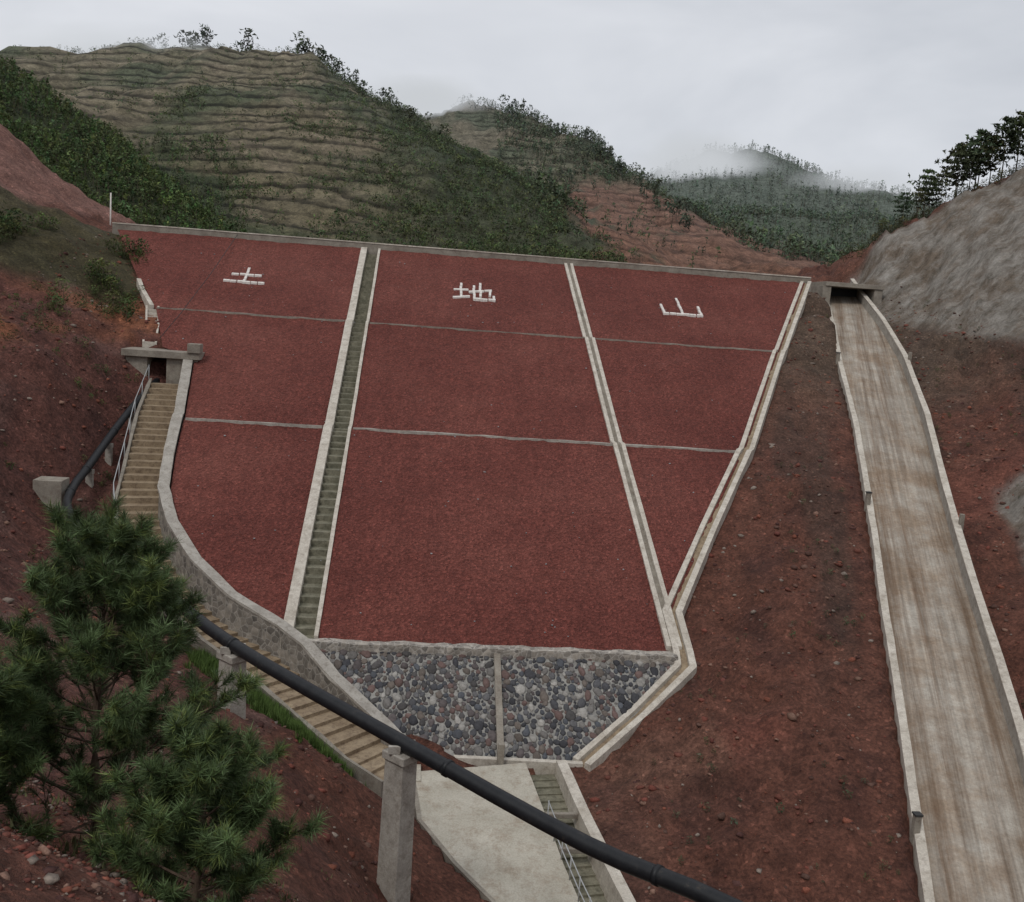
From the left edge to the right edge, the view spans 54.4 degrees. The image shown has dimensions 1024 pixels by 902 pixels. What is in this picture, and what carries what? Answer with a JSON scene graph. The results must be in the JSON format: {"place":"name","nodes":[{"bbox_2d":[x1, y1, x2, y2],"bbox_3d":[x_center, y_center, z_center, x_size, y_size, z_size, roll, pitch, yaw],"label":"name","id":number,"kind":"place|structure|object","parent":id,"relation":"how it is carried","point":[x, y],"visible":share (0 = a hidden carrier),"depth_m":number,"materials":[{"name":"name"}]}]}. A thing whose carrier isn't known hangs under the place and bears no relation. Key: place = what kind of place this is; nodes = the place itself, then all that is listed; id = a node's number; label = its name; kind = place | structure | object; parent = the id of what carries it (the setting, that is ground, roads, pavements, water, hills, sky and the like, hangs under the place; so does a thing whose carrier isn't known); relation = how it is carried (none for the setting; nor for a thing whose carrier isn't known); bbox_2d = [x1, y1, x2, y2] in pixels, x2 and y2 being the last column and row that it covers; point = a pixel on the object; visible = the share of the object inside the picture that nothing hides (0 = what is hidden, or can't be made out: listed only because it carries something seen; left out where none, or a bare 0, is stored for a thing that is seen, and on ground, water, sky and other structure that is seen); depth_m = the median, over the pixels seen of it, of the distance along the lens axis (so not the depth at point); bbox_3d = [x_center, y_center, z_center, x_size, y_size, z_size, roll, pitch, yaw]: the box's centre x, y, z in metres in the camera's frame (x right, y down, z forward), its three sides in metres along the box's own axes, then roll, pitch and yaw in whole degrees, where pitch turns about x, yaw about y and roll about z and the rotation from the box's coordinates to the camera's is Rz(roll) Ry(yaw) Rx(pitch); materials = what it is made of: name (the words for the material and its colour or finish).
{"place":"outdoors","nodes":[
{"label":"outdoors","id":0,"kind":"place"},
{"bbox_2d":[416,763,579,901],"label":"concrete path","id":1,"kind":"structure","parent":0,"point":[498,854],"depth_m":31.94,"materials":[{"name":"grey concrete"}]},
{"bbox_2d":[414,788,495,901],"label":"path kerb","id":2,"kind":"structure","parent":1,"relation":"on","point":[458,868],"depth_m":30.90,"materials":[{"name":"concrete"}]},
{"bbox_2d":[497,742,504,764],"bbox_3d":[-0.412,11.137,36.542,0.240,0.850,0.220,3,8,-6],"label":"divider post","id":3,"kind":"object","parent":1,"relation":"on","point":[500,753],"visible":1,"depth_m":36.44,"materials":[{"name":"concrete"}]},
{"bbox_2d":[547,800,591,901],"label":"steel guard rail","id":4,"kind":"object","parent":1,"relation":"on","point":[580,879],"visible":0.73,"depth_m":30.29,"materials":[{"name":"grey metal"}]},
{"bbox_2d":[0,42,1023,901],"bbox_3d":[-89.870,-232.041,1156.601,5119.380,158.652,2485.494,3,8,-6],"label":"hillside","id":5,"kind":"structure","parent":0,"point":[962,256],"depth_m":53.08,"materials":[{"name":"brown soil"}]},
{"bbox_2d":[0,641,66,843],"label":"pine tree","id":6,"kind":"object","parent":5,"relation":"on","point":[11,679],"visible":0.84,"depth_m":9.12,"materials":[{"name":"green plant"}]},
{"bbox_2d":[33,476,68,518],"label":"concrete anchor block","id":7,"kind":"structure","parent":5,"relation":"on","point":[46,489],"depth_m":46.65,"materials":[{"name":"grey concrete"}]},
{"bbox_2d":[0,291,139,557],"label":"bank weeds","id":8,"kind":"object","parent":5,"relation":"on","point":[80,386],"visible":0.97,"depth_m":55.59,"materials":[{"name":"green plant"}]},
{"bbox_2d":[0,200,153,321],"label":"bushes","id":9,"kind":"object","parent":5,"relation":"on","point":[10,225],"visible":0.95,"depth_m":64.76,"materials":[{"name":"green plant"}]},
{"bbox_2d":[110,193,111,224],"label":"white pole","id":10,"kind":"object","parent":5,"relation":"on","point":[110,206],"visible":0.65,"depth_m":80.30,"materials":[{"name":"metal"}]},
{"bbox_2d":[0,55,252,232],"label":"wooded spur","id":11,"kind":"structure","parent":5,"relation":"on","point":[63,174],"depth_m":124.22,"materials":[{"name":"green plant"}]},
{"bbox_2d":[0,493,293,868],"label":"pine tree","id":12,"kind":"object","parent":5,"relation":"on","point":[136,592],"visible":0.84,"depth_m":9.70,"materials":[{"name":"green plant"}]},
{"bbox_2d":[0,777,301,901],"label":"foreground rubble","id":13,"kind":"object","parent":5,"relation":"on","point":[54,874],"visible":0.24,"depth_m":6.18,"materials":[{"name":"stone"}]},
{"bbox_2d":[121,343,204,383],"bbox_3d":[-20.862,-5.012,59.874,4.550,3.200,2.400,3,8,-6],"label":"culvert portal","id":14,"kind":"object","parent":5,"relation":"on","point":[140,359],"visible":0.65,"depth_m":58.87,"materials":[{"name":"concrete"}]},
{"bbox_2d":[0,783,351,901],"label":"foreground grass","id":15,"kind":"structure","parent":5,"relation":"on","point":[66,848],"depth_m":11.98,"materials":[{"name":"plant"}]},
{"bbox_2d":[78,695,330,901],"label":"pine tree","id":16,"kind":"object","parent":5,"relation":"on","point":[235,812],"visible":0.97,"depth_m":8.21,"materials":[{"name":"green plant"}]},
{"bbox_2d":[113,378,387,797],"bbox_3d":[-14.214,4.045,45.640,6.806,11.799,31.766,-1,10,-34],"label":"concrete stairway","id":17,"kind":"object","parent":5,"relation":"on","point":[359,749],"visible":0.42,"depth_m":41.72,"materials":[{"name":"beige concrete"}]},
{"bbox_2d":[113,365,149,498],"bbox_3d":[-20.023,-0.280,52.089,0.537,7.470,14.642,2,8,-15],"label":"stair handrail","id":18,"kind":"object","parent":17,"relation":"on","point":[126,434],"visible":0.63,"depth_m":51.76,"materials":[{"name":"grey metal"}]},
{"bbox_2d":[143,23,358,81],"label":"ridge trees","id":19,"kind":"object","parent":5,"relation":"on","point":[206,35],"visible":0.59,"depth_m":296.62,"materials":[{"name":"green plant"}]},
{"bbox_2d":[158,368,389,745],"bbox_3d":[-13.590,3.742,46.746,4.998,14.047,29.944,-1,10,-33],"label":"masonry","id":20,"kind":"object","parent":5,"relation":"on","point":[262,633],"visible":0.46,"depth_m":41.21,"materials":[{"name":"stone"}]},
{"bbox_2d":[157,359,402,733],"bbox_3d":[-13.515,2.563,46.572,5.075,11.863,29.970,-1,10,-33],"label":"coping","id":21,"kind":"object","parent":20,"relation":"on","point":[337,679],"visible":0.94,"depth_m":42.66,"materials":[{"name":"concrete"}]},
{"bbox_2d":[183,644,368,786],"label":"grass verge","id":22,"kind":"object","parent":5,"relation":"on","point":[259,702],"depth_m":35.73,"materials":[{"name":"green plant"}]},
{"bbox_2d":[0,37,627,262],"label":"hillside scrub","id":23,"kind":"object","parent":5,"relation":"on","point":[549,251],"visible":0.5,"depth_m":184.35,"materials":[{"name":"green plant"}]},
{"bbox_2d":[340,69,452,139],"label":"ridge trees","id":24,"kind":"object","parent":5,"relation":"on","point":[408,111],"visible":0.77,"depth_m":251.28,"materials":[{"name":"green plant"}]},
{"bbox_2d":[62,378,742,901],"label":"tailings pipeline","id":25,"kind":"object","parent":5,"relation":"on","point":[402,754],"visible":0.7,"depth_m":26.30,"materials":[{"name":"black plastic"}]},
{"bbox_2d":[416,764,420,781],"bbox_3d":[-4.231,11.788,35.588,1.900,0.880,1.600,3,8,-6],"label":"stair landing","id":26,"kind":"object","parent":5,"relation":"on","point":[418,775],"visible":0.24,"depth_m":35.32,"materials":[{"name":"concrete"}]},
{"bbox_2d":[112,222,810,771],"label":"tailings dam","id":27,"kind":"structure","parent":5,"relation":"on","point":[372,482],"depth_m":55.70,"materials":[{"name":"gravel"}]},
{"bbox_2d":[137,278,158,347],"bbox_3d":[-23.520,-8.876,64.572,1.233,4.520,8.665,1,9,-23],"label":"side drain chute","id":28,"kind":"object","parent":27,"relation":"on","point":[149,305],"visible":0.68,"depth_m":64.79,"materials":[{"name":"concrete"}]},
{"bbox_2d":[223,267,263,284],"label":"chinese character","id":29,"kind":"object","parent":27,"relation":"on","point":[246,275],"visible":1,"depth_m":69.98,"materials":[{"name":"white paint"}]},
{"bbox_2d":[453,283,495,301],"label":"chinese character","id":30,"kind":"object","parent":27,"relation":"on","point":[474,291],"visible":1,"depth_m":72.12,"materials":[{"name":"white paint"}]},
{"bbox_2d":[175,253,785,636],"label":"face pebbles","id":31,"kind":"object","parent":27,"relation":"on","point":[455,436],"visible":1,"depth_m":55.46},
{"bbox_2d":[660,298,702,316],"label":"chinese character","id":32,"kind":"object","parent":27,"relation":"on","point":[682,313],"visible":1,"depth_m":73.13,"materials":[{"name":"white paint"}]},
{"bbox_2d":[300,60,642,259],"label":"ridge scrub","id":33,"kind":"object","parent":5,"relation":"on","point":[577,232],"visible":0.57,"depth_m":204.05,"materials":[{"name":"green plant"}]},
{"bbox_2d":[310,638,677,774],"bbox_3d":[-0.561,10.360,38.975,15.700,4.098,4.970,3,8,-6],"label":"stone riprap apron","id":34,"kind":"object","parent":5,"relation":"on","point":[540,710],"visible":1,"depth_m":39.33,"materials":[{"name":"stone"}]},
{"bbox_2d":[0,233,1023,901],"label":"loose rubble","id":35,"kind":"object","parent":5,"relation":"on","point":[594,799],"visible":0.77,"depth_m":41.56,"materials":[{"name":"brown stone"}]},
{"bbox_2d":[450,94,658,191],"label":"ridge trees","id":36,"kind":"object","parent":5,"relation":"on","point":[574,139],"visible":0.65,"depth_m":384.90,"materials":[{"name":"green plant"}]},
{"bbox_2d":[531,760,635,901],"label":"outlet channel","id":37,"kind":"object","parent":5,"relation":"on","point":[561,792],"visible":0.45,"depth_m":32.74,"materials":[{"name":"concrete"}]},
{"bbox_2d":[492,101,727,267],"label":"distant forest","id":38,"kind":"object","parent":5,"relation":"on","point":[551,186],"visible":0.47,"depth_m":352.53,"materials":[{"name":"green plant"}]},
{"bbox_2d":[494,94,730,237],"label":"ridge trees","id":39,"kind":"object","parent":5,"relation":"on","point":[619,164],"visible":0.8,"depth_m":349.33,"materials":[{"name":"green plant"}]},
{"bbox_2d":[631,139,945,266],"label":"distant forest","id":40,"kind":"object","parent":5,"relation":"on","point":[818,253],"visible":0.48,"depth_m":502.78,"materials":[{"name":"green plant"}]},
{"bbox_2d":[650,456,1023,884],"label":"bank weeds","id":41,"kind":"object","parent":5,"relation":"on","point":[739,799],"visible":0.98,"depth_m":35.96,"materials":[{"name":"green plant"}]},
{"bbox_2d":[835,352,840,364],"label":"marker post","id":42,"kind":"object","parent":5,"relation":"on","point":[837,357],"visible":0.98,"depth_m":70.08,"materials":[{"name":"concrete"}]},
{"bbox_2d":[810,281,884,305],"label":"spillway bridge","id":43,"kind":"structure","parent":5,"relation":"on","point":[826,290],"depth_m":82.11,"materials":[{"name":"concrete"}]},
{"bbox_2d":[864,491,871,511],"bbox_3d":[18.297,2.614,51.211,0.260,1.060,0.260,3,8,-6],"label":"marker post","id":44,"kind":"object","parent":5,"relation":"on","point":[868,498],"visible":0.81,"depth_m":51.11,"materials":[{"name":"concrete"}]},
{"bbox_2d":[876,218,891,232],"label":"rim pine tree","id":45,"kind":"object","parent":5,"relation":"on","point":[884,219],"visible":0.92,"depth_m":89.60,"materials":[{"name":"green plant"}]},
{"bbox_2d":[890,192,920,225],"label":"rim pine tree","id":46,"kind":"object","parent":5,"relation":"on","point":[906,206],"visible":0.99,"depth_m":90.50,"materials":[{"name":"green plant"}]},
{"bbox_2d":[908,352,911,361],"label":"marker post","id":47,"kind":"object","parent":5,"relation":"on","point":[910,356],"visible":0.46,"depth_m":69.09,"materials":[{"name":"concrete"}]},
{"bbox_2d":[909,811,923,845],"bbox_3d":[12.858,12.036,31.713,0.260,1.060,0.260,3,8,-6],"label":"marker post","id":48,"kind":"object","parent":5,"relation":"on","point":[917,816],"visible":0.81,"depth_m":31.61,"materials":[{"name":"concrete"}]},
{"bbox_2d":[909,188,928,214],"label":"rim pine tree","id":49,"kind":"object","parent":5,"relation":"on","point":[922,199],"visible":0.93,"depth_m":91.22,"materials":[{"name":"green plant"}]},
{"bbox_2d":[825,158,1023,265],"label":"rim scrub","id":50,"kind":"object","parent":5,"relation":"on","point":[875,235],"visible":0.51,"depth_m":90.75,"materials":[{"name":"green plant"}]},
{"bbox_2d":[907,169,941,214],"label":"rim pine tree","id":51,"kind":"object","parent":5,"relation":"on","point":[927,171],"visible":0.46,"depth_m":94.10,"materials":[{"name":"green plant"}]},
{"bbox_2d":[826,306,1023,498],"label":"bank weeds","id":52,"kind":"object","parent":5,"relation":"on","point":[956,369],"visible":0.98,"depth_m":64.24,"materials":[{"name":"green plant"}]},
{"bbox_2d":[829,278,1023,901],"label":"spillway chute","id":53,"kind":"object","parent":5,"relation":"on","point":[958,719],"visible":0.84,"depth_m":40.69,"materials":[{"name":"concrete"}]},
{"bbox_2d":[914,176,945,216],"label":"rim pine tree","id":54,"kind":"object","parent":5,"relation":"on","point":[935,184],"visible":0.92,"depth_m":91.72,"materials":[{"name":"green plant"}]},
{"bbox_2d":[925,169,962,204],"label":"rim pine tree","id":55,"kind":"object","parent":5,"relation":"on","point":[943,176],"visible":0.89,"depth_m":92.43,"materials":[{"name":"green plant"}]},
{"bbox_2d":[937,145,976,197],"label":"rim pine tree","id":56,"kind":"object","parent":5,"relation":"on","point":[959,148],"visible":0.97,"depth_m":92.00,"materials":[{"name":"green plant"}]},
{"bbox_2d":[934,141,983,194],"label":"rim pine tree","id":57,"kind":"object","parent":5,"relation":"on","point":[949,156],"visible":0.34,"depth_m":93.96,"materials":[{"name":"green plant"}]},
{"bbox_2d":[958,514,964,530],"bbox_3d":[21.820,3.876,48.475,0.200,1.650,0.200,3,8,-6],"label":"marker post","id":58,"kind":"object","parent":5,"relation":"on","point":[961,519],"visible":0.46,"depth_m":48.32,"materials":[{"name":"concrete"}]},
{"bbox_2d":[956,147,986,188],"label":"rim pine tree","id":59,"kind":"object","parent":5,"relation":"on","point":[977,170],"visible":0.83,"depth_m":91.61,"materials":[{"name":"green plant"}]},
{"bbox_2d":[955,128,1001,187],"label":"rim pine tree","id":60,"kind":"object","parent":5,"relation":"on","point":[979,137],"visible":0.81,"depth_m":91.51,"materials":[{"name":"green plant"}]},
{"bbox_2d":[964,132,1006,182],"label":"rim pine tree","id":61,"kind":"object","parent":5,"relation":"on","point":[985,173],"visible":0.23,"depth_m":94.20,"materials":[{"name":"green plant"}]},
{"bbox_2d":[975,134,1015,184],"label":"rim pine tree","id":62,"kind":"object","parent":5,"relation":"on","point":[985,163],"visible":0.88,"depth_m":91.02,"materials":[{"name":"green plant"}]},
{"bbox_2d":[981,116,1022,175],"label":"rim pine tree","id":63,"kind":"object","parent":5,"relation":"on","point":[1007,120],"visible":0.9,"depth_m":90.48,"materials":[{"name":"green plant"}]},
{"bbox_2d":[995,115,1023,171],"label":"rim pine tree","id":64,"kind":"object","parent":5,"relation":"on","point":[1019,118],"visible":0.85,"depth_m":90.23,"materials":[{"name":"green plant"}]},
{"bbox_2d":[996,111,1023,163],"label":"rim pine tree","id":65,"kind":"object","parent":5,"relation":"on","point":[1020,113],"visible":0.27,"depth_m":92.22,"materials":[{"name":"green plant"}]},
{"bbox_2d":[0,0,1023,204],"label":"sky","id":66,"kind":"structure","parent":0,"point":[872,90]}
]}

